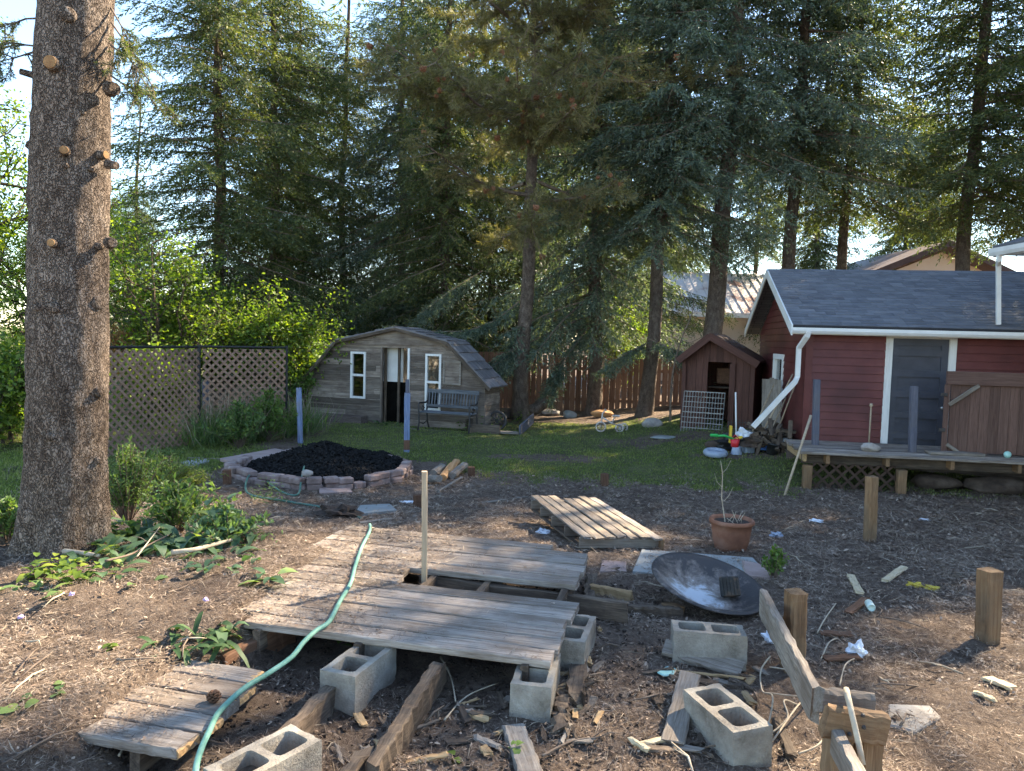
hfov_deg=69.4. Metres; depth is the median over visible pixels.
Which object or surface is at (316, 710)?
rotten beam
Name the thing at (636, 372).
board fence
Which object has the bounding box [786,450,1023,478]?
skirt wall
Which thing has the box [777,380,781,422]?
leaning board
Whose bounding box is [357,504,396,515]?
paving slab
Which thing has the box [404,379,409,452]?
blue post
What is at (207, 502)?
broad leaf weed
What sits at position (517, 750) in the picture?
leafy weed
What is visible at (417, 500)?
post stub
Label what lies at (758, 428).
firewood stick
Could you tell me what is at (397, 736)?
rotten beam
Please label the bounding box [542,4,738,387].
spruce tree
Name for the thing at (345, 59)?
spruce tree
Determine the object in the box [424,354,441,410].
window
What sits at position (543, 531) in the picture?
plastic scrap
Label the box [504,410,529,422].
leafy weed
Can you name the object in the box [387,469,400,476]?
edging block
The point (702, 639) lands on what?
concrete block
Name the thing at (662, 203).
spruce tree
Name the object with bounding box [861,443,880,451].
deck stone
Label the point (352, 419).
planter box
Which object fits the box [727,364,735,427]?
door leaf
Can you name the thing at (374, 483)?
edging block
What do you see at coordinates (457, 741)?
wood fragment
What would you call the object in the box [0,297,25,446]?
leafy shrub
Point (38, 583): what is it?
leafy weed
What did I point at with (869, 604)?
drink can
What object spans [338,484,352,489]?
edging block
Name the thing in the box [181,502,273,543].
fine shrub
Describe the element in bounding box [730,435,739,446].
red bucket
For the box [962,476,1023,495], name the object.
buried rock
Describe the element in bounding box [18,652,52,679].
dead twig
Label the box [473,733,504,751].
wood fragment
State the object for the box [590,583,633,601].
support beam
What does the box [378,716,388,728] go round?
wood fragment
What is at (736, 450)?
grey bucket
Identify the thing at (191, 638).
dead twig
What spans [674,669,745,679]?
scrap stick
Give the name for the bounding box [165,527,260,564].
broad leaf weed
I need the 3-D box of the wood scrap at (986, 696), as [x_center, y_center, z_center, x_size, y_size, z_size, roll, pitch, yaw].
[2.367,1.554,3.700,0.110,0.026,0.034,9,8,44]
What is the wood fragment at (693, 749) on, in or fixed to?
on the ground at (416, 663)
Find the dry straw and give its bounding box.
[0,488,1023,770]
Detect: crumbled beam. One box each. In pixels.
[549,688,572,737]
[566,573,597,711]
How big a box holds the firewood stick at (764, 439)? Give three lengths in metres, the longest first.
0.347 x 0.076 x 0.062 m
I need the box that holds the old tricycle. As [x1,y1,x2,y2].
[595,409,627,431]
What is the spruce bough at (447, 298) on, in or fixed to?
attached to the pine tree at (533, 129)
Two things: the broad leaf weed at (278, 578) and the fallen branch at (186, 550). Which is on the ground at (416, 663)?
the broad leaf weed at (278, 578)
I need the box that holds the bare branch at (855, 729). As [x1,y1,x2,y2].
[843,687,865,764]
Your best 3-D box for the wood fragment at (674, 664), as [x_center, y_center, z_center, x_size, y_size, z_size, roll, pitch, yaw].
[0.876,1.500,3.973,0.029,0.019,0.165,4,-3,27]
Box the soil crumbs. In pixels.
[53,573,666,770]
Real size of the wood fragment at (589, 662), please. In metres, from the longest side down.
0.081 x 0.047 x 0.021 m
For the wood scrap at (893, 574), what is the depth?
5.92 m
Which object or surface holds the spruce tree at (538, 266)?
on the ground at (416, 663)
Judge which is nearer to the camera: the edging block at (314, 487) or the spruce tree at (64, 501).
the spruce tree at (64, 501)
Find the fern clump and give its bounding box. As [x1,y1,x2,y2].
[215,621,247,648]
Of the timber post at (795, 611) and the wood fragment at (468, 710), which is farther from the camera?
the timber post at (795, 611)
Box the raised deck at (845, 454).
[784,439,1023,493]
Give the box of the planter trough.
[465,413,533,434]
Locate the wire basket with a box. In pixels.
[728,419,759,432]
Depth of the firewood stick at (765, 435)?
12.37 m
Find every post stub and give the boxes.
[222,469,231,484]
[413,494,421,508]
[468,466,474,476]
[600,473,608,486]
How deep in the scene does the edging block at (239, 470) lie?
10.46 m
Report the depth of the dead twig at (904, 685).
3.81 m
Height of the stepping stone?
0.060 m
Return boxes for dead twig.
[1,729,78,764]
[6,669,45,698]
[13,648,38,675]
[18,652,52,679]
[24,636,46,645]
[24,657,36,667]
[42,592,68,607]
[172,649,202,661]
[178,632,206,642]
[182,634,197,656]
[558,671,605,684]
[601,642,617,646]
[627,692,671,701]
[671,741,693,770]
[731,672,756,678]
[873,683,918,686]
[876,616,928,629]
[879,676,896,686]
[896,711,913,725]
[918,661,962,673]
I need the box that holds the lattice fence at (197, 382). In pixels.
[108,345,287,457]
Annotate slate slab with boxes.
[633,549,756,574]
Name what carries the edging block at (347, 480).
on the edging block at (350, 486)
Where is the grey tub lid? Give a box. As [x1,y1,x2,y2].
[703,447,727,457]
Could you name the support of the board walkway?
on the concrete block at (366, 680)
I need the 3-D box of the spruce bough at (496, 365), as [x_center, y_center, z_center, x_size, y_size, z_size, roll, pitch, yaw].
[-0.186,-0.718,18.552,1.178,1.750,2.192,3,4,23]
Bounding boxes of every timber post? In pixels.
[783,587,807,658]
[863,475,878,542]
[974,567,1003,644]
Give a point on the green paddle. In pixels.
(717, 435)
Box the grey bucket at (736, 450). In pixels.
[730,446,741,454]
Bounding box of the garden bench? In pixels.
[417,389,478,433]
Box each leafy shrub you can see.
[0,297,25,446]
[109,320,216,427]
[217,309,341,408]
[587,297,667,402]
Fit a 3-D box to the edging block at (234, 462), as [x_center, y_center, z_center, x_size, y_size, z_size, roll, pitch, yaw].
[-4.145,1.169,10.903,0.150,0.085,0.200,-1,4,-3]
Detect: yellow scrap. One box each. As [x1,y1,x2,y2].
[906,581,922,587]
[924,584,939,591]
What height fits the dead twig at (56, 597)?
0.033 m
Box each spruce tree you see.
[0,0,186,561]
[109,0,372,403]
[109,66,188,378]
[109,123,132,348]
[180,0,399,392]
[228,0,357,345]
[286,0,425,387]
[294,0,486,352]
[342,0,557,392]
[352,0,503,331]
[397,0,575,401]
[459,0,707,415]
[466,11,587,361]
[486,0,649,392]
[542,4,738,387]
[558,0,800,416]
[560,0,856,336]
[651,68,736,277]
[679,0,947,268]
[696,6,801,278]
[735,17,887,352]
[736,0,965,269]
[846,0,1023,270]
[848,0,990,269]
[874,4,995,260]
[904,22,1023,270]
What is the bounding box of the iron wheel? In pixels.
[490,411,506,428]
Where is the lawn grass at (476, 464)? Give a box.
[0,391,1023,500]
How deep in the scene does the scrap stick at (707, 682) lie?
3.76 m
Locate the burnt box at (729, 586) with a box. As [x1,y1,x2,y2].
[719,576,740,596]
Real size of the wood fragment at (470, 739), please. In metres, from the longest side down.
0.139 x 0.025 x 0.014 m
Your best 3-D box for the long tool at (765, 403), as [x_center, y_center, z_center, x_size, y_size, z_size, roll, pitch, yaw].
[4.346,0.494,12.926,0.667,1.051,0.028,-1,4,-33]
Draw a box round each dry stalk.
[817,603,835,633]
[820,638,836,659]
[839,658,854,685]
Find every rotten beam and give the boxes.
[239,668,351,770]
[340,745,374,770]
[365,661,446,770]
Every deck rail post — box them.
[811,379,820,444]
[908,386,918,451]
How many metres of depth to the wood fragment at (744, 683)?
3.78 m
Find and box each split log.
[427,475,442,481]
[430,463,445,474]
[440,462,452,480]
[448,459,459,472]
[448,462,467,478]
[628,603,682,618]
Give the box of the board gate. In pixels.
[938,371,1023,454]
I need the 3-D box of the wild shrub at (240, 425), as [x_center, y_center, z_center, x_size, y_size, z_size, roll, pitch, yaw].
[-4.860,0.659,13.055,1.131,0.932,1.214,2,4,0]
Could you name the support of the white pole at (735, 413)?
on the dark tarp
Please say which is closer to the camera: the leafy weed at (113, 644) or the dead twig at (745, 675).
the leafy weed at (113, 644)
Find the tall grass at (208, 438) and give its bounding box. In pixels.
[140,399,345,447]
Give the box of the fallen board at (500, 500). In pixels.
[480,496,527,502]
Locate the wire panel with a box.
[680,391,724,430]
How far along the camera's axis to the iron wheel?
16.93 m
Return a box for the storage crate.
[716,368,729,383]
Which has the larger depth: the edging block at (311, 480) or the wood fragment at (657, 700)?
the edging block at (311, 480)
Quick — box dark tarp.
[714,432,743,448]
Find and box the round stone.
[302,469,312,476]
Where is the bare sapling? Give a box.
[662,293,711,421]
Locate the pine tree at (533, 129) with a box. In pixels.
[344,0,762,421]
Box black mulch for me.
[244,440,402,484]
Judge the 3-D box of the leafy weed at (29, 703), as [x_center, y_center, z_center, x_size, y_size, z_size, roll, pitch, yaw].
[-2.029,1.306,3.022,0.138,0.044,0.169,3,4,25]
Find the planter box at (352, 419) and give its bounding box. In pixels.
[320,413,367,423]
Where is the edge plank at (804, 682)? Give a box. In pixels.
[759,588,819,724]
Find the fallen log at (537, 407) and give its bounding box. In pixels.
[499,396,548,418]
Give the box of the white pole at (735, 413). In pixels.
[735,392,736,431]
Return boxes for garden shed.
[302,326,507,428]
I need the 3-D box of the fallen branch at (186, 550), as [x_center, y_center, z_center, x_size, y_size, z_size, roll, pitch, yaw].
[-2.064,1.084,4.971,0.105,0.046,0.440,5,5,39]
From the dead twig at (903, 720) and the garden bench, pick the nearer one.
the dead twig at (903, 720)
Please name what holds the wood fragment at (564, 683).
on the ground at (416, 663)
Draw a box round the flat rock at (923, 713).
[888,704,940,733]
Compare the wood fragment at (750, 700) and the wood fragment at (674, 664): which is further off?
the wood fragment at (674, 664)
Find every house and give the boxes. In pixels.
[633,271,763,380]
[849,240,1014,270]
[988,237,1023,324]
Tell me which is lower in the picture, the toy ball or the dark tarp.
the toy ball
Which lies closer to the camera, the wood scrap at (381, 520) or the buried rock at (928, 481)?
the wood scrap at (381, 520)
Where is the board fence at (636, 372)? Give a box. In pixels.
[479,352,681,410]
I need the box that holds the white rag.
[845,639,867,657]
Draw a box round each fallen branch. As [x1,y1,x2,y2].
[61,548,100,556]
[105,531,171,561]
[116,656,171,660]
[136,527,159,556]
[167,582,192,593]
[171,538,232,555]
[416,705,443,729]
[440,656,455,701]
[443,682,498,720]
[541,727,622,756]
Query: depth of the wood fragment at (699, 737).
3.23 m
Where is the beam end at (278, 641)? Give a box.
[216,632,295,664]
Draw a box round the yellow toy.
[728,425,742,442]
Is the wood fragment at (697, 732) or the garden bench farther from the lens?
the garden bench
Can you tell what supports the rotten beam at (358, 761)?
on the ground at (416, 663)
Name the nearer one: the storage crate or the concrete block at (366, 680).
the concrete block at (366, 680)
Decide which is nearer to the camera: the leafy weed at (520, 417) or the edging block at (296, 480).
the edging block at (296, 480)
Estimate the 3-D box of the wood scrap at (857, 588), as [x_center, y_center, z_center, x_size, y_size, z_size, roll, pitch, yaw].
[2.595,1.501,5.591,0.068,0.026,0.638,3,-1,19]
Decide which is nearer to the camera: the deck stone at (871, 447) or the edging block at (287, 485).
the edging block at (287, 485)
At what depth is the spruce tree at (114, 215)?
33.68 m
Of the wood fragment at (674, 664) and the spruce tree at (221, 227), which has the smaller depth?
the wood fragment at (674, 664)
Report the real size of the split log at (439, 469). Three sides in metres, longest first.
0.349 x 0.125 x 0.110 m
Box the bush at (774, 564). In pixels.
[761,543,789,579]
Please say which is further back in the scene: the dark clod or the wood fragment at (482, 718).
the dark clod
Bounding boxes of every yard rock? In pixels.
[542,409,559,414]
[563,410,576,417]
[591,410,612,416]
[642,418,662,427]
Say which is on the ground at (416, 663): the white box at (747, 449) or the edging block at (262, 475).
the white box at (747, 449)
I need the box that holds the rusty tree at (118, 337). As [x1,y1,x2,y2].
[109,286,179,396]
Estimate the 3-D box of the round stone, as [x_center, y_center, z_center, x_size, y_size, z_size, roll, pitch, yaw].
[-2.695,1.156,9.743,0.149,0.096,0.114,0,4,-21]
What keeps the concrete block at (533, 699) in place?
on the ground at (416, 663)
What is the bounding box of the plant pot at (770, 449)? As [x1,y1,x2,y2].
[766,443,778,455]
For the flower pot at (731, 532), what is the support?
on the ground at (416, 663)
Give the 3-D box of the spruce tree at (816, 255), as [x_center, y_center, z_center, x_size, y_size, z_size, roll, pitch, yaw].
[13.085,-9.987,33.527,8.191,22.855,7.060,2,4,0]
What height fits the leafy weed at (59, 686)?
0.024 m
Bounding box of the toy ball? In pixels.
[1003,451,1011,457]
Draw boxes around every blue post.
[202,381,208,414]
[296,388,302,442]
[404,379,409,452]
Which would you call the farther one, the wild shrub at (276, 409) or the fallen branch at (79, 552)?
the wild shrub at (276, 409)
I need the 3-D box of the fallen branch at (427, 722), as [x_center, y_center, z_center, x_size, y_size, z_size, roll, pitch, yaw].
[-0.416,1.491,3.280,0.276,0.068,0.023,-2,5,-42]
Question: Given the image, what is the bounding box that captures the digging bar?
[868,403,872,442]
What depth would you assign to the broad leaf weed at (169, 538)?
5.18 m
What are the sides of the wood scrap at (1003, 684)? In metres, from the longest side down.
0.167 x 0.069 x 0.025 m
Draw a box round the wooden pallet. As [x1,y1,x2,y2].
[531,495,663,551]
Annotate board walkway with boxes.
[242,526,629,681]
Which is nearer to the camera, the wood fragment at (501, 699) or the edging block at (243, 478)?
the wood fragment at (501, 699)
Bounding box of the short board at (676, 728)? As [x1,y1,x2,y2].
[661,670,700,745]
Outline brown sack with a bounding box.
[740,433,766,447]
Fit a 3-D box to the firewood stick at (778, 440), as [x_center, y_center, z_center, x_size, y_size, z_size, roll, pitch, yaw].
[4.469,0.934,12.387,0.074,0.062,0.385,4,47,28]
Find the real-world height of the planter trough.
0.331 m
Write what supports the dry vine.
on the ground at (416, 663)
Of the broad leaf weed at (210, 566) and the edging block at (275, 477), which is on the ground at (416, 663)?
the broad leaf weed at (210, 566)
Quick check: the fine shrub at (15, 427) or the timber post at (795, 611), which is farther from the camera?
the fine shrub at (15, 427)
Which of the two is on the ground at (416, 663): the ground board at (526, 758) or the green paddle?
the ground board at (526, 758)
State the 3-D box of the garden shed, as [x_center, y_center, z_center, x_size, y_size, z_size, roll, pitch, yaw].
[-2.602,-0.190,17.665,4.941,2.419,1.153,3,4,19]
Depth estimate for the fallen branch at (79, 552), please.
4.81 m
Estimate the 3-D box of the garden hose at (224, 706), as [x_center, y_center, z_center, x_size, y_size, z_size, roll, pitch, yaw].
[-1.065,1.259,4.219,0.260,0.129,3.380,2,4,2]
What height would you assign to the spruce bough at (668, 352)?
1.194 m
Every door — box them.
[383,381,412,422]
[887,338,948,445]
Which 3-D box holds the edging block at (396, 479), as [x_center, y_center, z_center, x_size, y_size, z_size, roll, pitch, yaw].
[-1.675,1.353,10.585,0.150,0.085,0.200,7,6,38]
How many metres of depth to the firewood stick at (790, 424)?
12.40 m
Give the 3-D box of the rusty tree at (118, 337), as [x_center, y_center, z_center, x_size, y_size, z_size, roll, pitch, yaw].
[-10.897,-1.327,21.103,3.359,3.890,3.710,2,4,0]
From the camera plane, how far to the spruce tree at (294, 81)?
23.79 m
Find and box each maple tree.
[0,16,113,405]
[109,212,251,403]
[112,275,270,409]
[217,272,358,401]
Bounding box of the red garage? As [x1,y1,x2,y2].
[744,269,1023,445]
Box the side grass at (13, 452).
[0,438,269,517]
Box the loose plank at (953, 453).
[924,450,984,456]
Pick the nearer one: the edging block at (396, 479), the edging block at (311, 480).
the edging block at (311, 480)
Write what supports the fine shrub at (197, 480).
on the ground at (416, 663)
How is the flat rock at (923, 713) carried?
on the ground at (416, 663)
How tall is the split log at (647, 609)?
0.073 m
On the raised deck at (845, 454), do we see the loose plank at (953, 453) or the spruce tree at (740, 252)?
the loose plank at (953, 453)
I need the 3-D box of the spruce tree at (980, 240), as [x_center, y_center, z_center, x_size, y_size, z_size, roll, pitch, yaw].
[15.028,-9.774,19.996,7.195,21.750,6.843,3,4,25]
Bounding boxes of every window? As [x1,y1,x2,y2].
[350,351,365,398]
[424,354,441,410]
[772,353,812,410]
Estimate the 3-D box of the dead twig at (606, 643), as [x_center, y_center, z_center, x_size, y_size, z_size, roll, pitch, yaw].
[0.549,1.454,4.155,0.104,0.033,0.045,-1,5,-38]
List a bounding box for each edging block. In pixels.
[224,461,237,464]
[224,463,239,468]
[228,465,240,473]
[232,459,241,465]
[235,474,242,479]
[236,467,251,474]
[237,458,246,464]
[239,455,251,460]
[241,476,254,482]
[242,469,257,476]
[255,479,269,485]
[257,472,270,479]
[267,473,284,481]
[269,481,280,488]
[279,474,294,483]
[281,482,290,488]
[289,476,305,484]
[291,483,306,489]
[306,476,321,484]
[307,484,322,489]
[322,476,338,483]
[323,483,339,487]
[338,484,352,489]
[339,476,353,484]
[353,481,365,488]
[364,473,380,481]
[365,480,380,486]
[374,471,389,478]
[381,478,389,484]
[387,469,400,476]
[389,476,402,483]
[394,467,406,475]
[399,465,409,471]
[401,460,411,463]
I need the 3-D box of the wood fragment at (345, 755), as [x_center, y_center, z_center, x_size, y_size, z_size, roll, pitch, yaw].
[-0.702,1.531,3.071,0.138,0.015,0.048,18,12,31]
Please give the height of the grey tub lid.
0.139 m
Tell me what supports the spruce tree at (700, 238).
on the ground at (416, 663)
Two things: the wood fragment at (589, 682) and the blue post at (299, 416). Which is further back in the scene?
the blue post at (299, 416)
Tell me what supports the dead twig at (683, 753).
on the ground at (416, 663)
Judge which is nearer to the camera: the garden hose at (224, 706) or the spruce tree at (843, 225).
the garden hose at (224, 706)
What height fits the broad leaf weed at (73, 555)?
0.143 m
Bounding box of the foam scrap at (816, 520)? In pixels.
[808,518,822,522]
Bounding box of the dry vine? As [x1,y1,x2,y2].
[756,655,821,761]
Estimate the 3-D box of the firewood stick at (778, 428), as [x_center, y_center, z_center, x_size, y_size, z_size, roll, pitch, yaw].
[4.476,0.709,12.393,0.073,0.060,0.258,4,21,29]
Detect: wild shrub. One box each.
[191,397,265,448]
[246,385,312,441]
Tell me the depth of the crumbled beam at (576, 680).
3.68 m
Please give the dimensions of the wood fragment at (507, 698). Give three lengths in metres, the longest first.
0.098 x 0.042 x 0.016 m
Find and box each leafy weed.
[0,572,86,599]
[0,693,38,713]
[16,550,101,584]
[50,680,65,697]
[59,553,167,585]
[102,642,118,651]
[111,520,145,536]
[145,445,184,456]
[242,521,282,541]
[247,475,289,503]
[447,750,461,763]
[455,415,501,427]
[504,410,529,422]
[508,740,524,753]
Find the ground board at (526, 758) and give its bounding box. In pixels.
[502,723,542,770]
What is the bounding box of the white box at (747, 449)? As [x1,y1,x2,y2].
[741,447,754,452]
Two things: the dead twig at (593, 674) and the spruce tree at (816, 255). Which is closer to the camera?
the dead twig at (593, 674)
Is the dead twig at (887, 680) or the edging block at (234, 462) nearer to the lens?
the dead twig at (887, 680)
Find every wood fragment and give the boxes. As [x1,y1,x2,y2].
[329,746,351,762]
[333,741,343,764]
[353,712,368,726]
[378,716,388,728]
[381,715,386,729]
[406,751,448,764]
[441,737,470,745]
[453,708,474,713]
[456,703,471,725]
[456,705,488,708]
[456,737,474,741]
[459,697,478,704]
[468,713,490,722]
[470,709,494,715]
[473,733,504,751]
[480,744,492,755]
[494,729,502,735]
[496,691,507,708]
[503,695,509,702]
[540,727,547,741]
[554,738,595,743]
[557,682,565,690]
[558,720,572,744]
[566,735,581,747]
[571,709,578,718]
[571,725,576,737]
[576,704,583,709]
[578,704,591,717]
[584,680,594,685]
[586,689,591,709]
[587,656,592,665]
[587,695,597,713]
[591,660,603,672]
[592,710,604,723]
[595,670,599,682]
[642,666,673,674]
[644,745,679,752]
[651,691,662,705]
[661,743,704,752]
[670,661,678,667]
[686,737,691,744]
[692,726,715,749]
[692,740,705,744]
[693,745,713,758]
[696,731,704,745]
[712,677,732,685]
[729,677,756,691]
[741,690,757,704]
[744,674,755,684]
[751,665,767,674]
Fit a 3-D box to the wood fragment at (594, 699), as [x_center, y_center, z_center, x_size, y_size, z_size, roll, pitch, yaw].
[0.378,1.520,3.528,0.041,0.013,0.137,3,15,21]
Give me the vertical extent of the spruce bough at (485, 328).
1.354 m
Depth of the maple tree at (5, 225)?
15.53 m
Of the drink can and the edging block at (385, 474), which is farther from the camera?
the edging block at (385, 474)
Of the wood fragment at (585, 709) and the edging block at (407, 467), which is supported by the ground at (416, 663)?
the wood fragment at (585, 709)
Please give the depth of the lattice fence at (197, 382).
13.05 m
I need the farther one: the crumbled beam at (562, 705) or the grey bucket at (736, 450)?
the grey bucket at (736, 450)
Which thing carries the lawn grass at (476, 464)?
on the ground at (416, 663)
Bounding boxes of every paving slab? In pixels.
[181,457,209,466]
[220,448,285,463]
[319,486,351,494]
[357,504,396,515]
[600,560,625,572]
[742,561,773,579]
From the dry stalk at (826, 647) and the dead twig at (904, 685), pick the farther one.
the dry stalk at (826, 647)
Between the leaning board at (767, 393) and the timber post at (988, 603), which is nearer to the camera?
the timber post at (988, 603)
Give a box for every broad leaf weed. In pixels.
[36,541,144,577]
[76,532,159,566]
[110,528,195,556]
[111,517,173,544]
[134,475,165,518]
[134,523,255,557]
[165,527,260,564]
[179,555,242,573]
[187,481,217,523]
[192,491,259,538]
[222,528,266,550]
[238,567,297,585]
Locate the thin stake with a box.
[421,471,427,583]
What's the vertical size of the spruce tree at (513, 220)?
20.899 m
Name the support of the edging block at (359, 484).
on the ground at (416, 663)
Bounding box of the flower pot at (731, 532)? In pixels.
[709,461,754,551]
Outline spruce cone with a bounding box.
[206,689,221,702]
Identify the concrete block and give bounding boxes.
[203,724,321,770]
[319,644,395,715]
[509,653,560,722]
[559,614,595,669]
[670,619,747,670]
[683,683,772,767]
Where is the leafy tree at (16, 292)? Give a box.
[0,174,164,360]
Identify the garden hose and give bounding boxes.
[192,523,371,770]
[244,466,361,518]
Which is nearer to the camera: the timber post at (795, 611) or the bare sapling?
the timber post at (795, 611)
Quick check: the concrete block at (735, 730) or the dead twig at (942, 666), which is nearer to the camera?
the concrete block at (735, 730)
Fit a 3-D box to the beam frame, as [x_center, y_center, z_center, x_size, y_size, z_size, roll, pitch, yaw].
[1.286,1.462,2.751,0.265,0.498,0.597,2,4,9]
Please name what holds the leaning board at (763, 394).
on the red garage
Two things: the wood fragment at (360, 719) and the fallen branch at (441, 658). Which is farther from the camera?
the fallen branch at (441, 658)
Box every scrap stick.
[669,674,743,689]
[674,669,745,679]
[771,717,797,760]
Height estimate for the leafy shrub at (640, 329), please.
3.854 m
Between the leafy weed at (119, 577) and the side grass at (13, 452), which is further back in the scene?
the side grass at (13, 452)
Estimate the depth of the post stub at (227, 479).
10.02 m
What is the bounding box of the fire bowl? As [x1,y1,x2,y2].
[651,552,762,615]
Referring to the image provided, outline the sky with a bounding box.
[0,0,1023,327]
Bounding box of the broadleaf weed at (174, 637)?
[138,611,249,667]
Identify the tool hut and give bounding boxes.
[676,333,765,428]
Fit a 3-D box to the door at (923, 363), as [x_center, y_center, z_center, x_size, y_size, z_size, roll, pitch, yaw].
[6.540,0.367,11.949,0.882,2.278,0.114,2,4,10]
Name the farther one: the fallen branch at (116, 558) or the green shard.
the fallen branch at (116, 558)
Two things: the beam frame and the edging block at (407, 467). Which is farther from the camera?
the edging block at (407, 467)
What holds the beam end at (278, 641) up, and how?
on the ground at (416, 663)
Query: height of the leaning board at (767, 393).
0.974 m
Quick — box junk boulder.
[704,439,719,447]
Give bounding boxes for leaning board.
[762,379,765,426]
[765,379,769,427]
[769,378,773,419]
[773,379,777,421]
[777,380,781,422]
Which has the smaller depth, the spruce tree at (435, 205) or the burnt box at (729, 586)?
the burnt box at (729, 586)
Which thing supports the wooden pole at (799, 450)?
on the ground at (416, 663)
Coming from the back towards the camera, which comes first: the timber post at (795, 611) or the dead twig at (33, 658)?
the timber post at (795, 611)
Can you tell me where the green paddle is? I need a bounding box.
[710,434,733,438]
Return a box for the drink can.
[864,599,875,610]
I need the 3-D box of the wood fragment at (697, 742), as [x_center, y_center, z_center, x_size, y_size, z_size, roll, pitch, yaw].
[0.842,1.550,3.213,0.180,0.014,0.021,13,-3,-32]
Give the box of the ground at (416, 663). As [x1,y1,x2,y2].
[0,327,1023,770]
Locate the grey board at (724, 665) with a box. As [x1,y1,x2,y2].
[661,639,744,675]
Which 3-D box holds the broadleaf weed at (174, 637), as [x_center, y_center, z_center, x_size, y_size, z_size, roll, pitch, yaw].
[-1.590,1.300,3.681,0.478,0.242,0.472,-1,4,-32]
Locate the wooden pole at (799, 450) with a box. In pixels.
[784,415,811,494]
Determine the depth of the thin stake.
4.64 m
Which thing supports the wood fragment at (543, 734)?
on the ground at (416, 663)
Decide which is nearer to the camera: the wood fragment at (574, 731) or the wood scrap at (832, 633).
the wood fragment at (574, 731)
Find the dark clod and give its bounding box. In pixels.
[311,504,363,518]
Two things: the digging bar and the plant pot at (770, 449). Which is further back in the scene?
the plant pot at (770, 449)
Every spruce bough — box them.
[319,263,442,344]
[373,301,519,351]
[405,271,482,329]
[487,336,515,390]
[537,326,593,414]
[591,342,653,384]
[649,338,715,382]
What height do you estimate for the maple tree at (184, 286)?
5.228 m
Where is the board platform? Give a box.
[77,660,263,770]
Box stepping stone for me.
[650,435,675,438]
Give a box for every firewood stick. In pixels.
[747,421,768,433]
[749,425,764,430]
[755,438,762,454]
[761,436,770,444]
[762,431,769,439]
[768,418,773,436]
[769,437,786,446]
[775,424,782,431]
[775,432,781,450]
[780,428,795,433]
[788,420,792,438]
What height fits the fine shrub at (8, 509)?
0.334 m
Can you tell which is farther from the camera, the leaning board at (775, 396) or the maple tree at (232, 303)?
the maple tree at (232, 303)
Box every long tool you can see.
[752,384,774,432]
[760,374,793,435]
[768,397,786,434]
[775,385,795,433]
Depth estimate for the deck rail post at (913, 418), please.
11.04 m
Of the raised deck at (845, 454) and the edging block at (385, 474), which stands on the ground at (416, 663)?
the raised deck at (845, 454)
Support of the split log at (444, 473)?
on the ground at (416, 663)
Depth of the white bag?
12.60 m
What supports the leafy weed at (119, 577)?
on the ground at (416, 663)
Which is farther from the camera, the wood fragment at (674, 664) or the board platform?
the wood fragment at (674, 664)
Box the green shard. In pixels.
[657,666,674,676]
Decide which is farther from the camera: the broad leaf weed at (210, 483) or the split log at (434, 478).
the split log at (434, 478)
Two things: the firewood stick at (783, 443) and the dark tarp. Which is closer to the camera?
the firewood stick at (783, 443)
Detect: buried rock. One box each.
[910,473,963,489]
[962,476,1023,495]
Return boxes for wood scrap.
[358,517,391,523]
[627,736,650,752]
[634,736,664,746]
[819,630,853,637]
[820,653,862,662]
[842,597,869,614]
[847,574,864,593]
[881,565,907,581]
[972,690,997,701]
[980,675,1016,689]
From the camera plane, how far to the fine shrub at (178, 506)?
5.65 m
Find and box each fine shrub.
[0,494,17,542]
[1,409,24,439]
[108,434,167,520]
[121,471,234,532]
[135,446,221,495]
[171,465,227,485]
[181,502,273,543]
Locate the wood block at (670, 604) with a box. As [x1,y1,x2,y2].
[661,602,684,612]
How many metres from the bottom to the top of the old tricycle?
0.514 m
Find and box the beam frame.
[813,686,890,770]
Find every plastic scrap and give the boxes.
[537,528,549,533]
[761,630,772,643]
[769,531,782,537]
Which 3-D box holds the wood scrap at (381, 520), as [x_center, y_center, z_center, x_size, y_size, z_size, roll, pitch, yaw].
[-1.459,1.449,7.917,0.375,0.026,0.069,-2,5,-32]
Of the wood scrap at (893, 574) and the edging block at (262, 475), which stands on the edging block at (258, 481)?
the edging block at (262, 475)
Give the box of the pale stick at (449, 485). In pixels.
[437,476,462,492]
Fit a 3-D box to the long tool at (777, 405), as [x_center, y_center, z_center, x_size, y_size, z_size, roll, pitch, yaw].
[4.557,0.397,12.819,0.662,1.208,0.027,1,4,-14]
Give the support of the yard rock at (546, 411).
on the ground at (416, 663)
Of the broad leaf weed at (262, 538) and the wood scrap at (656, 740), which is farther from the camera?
the broad leaf weed at (262, 538)
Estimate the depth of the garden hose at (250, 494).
9.33 m
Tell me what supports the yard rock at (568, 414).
on the ground at (416, 663)
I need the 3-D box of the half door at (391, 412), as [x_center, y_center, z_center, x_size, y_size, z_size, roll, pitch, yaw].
[-2.769,0.427,17.605,1.039,1.027,0.040,3,4,19]
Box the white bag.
[735,427,751,438]

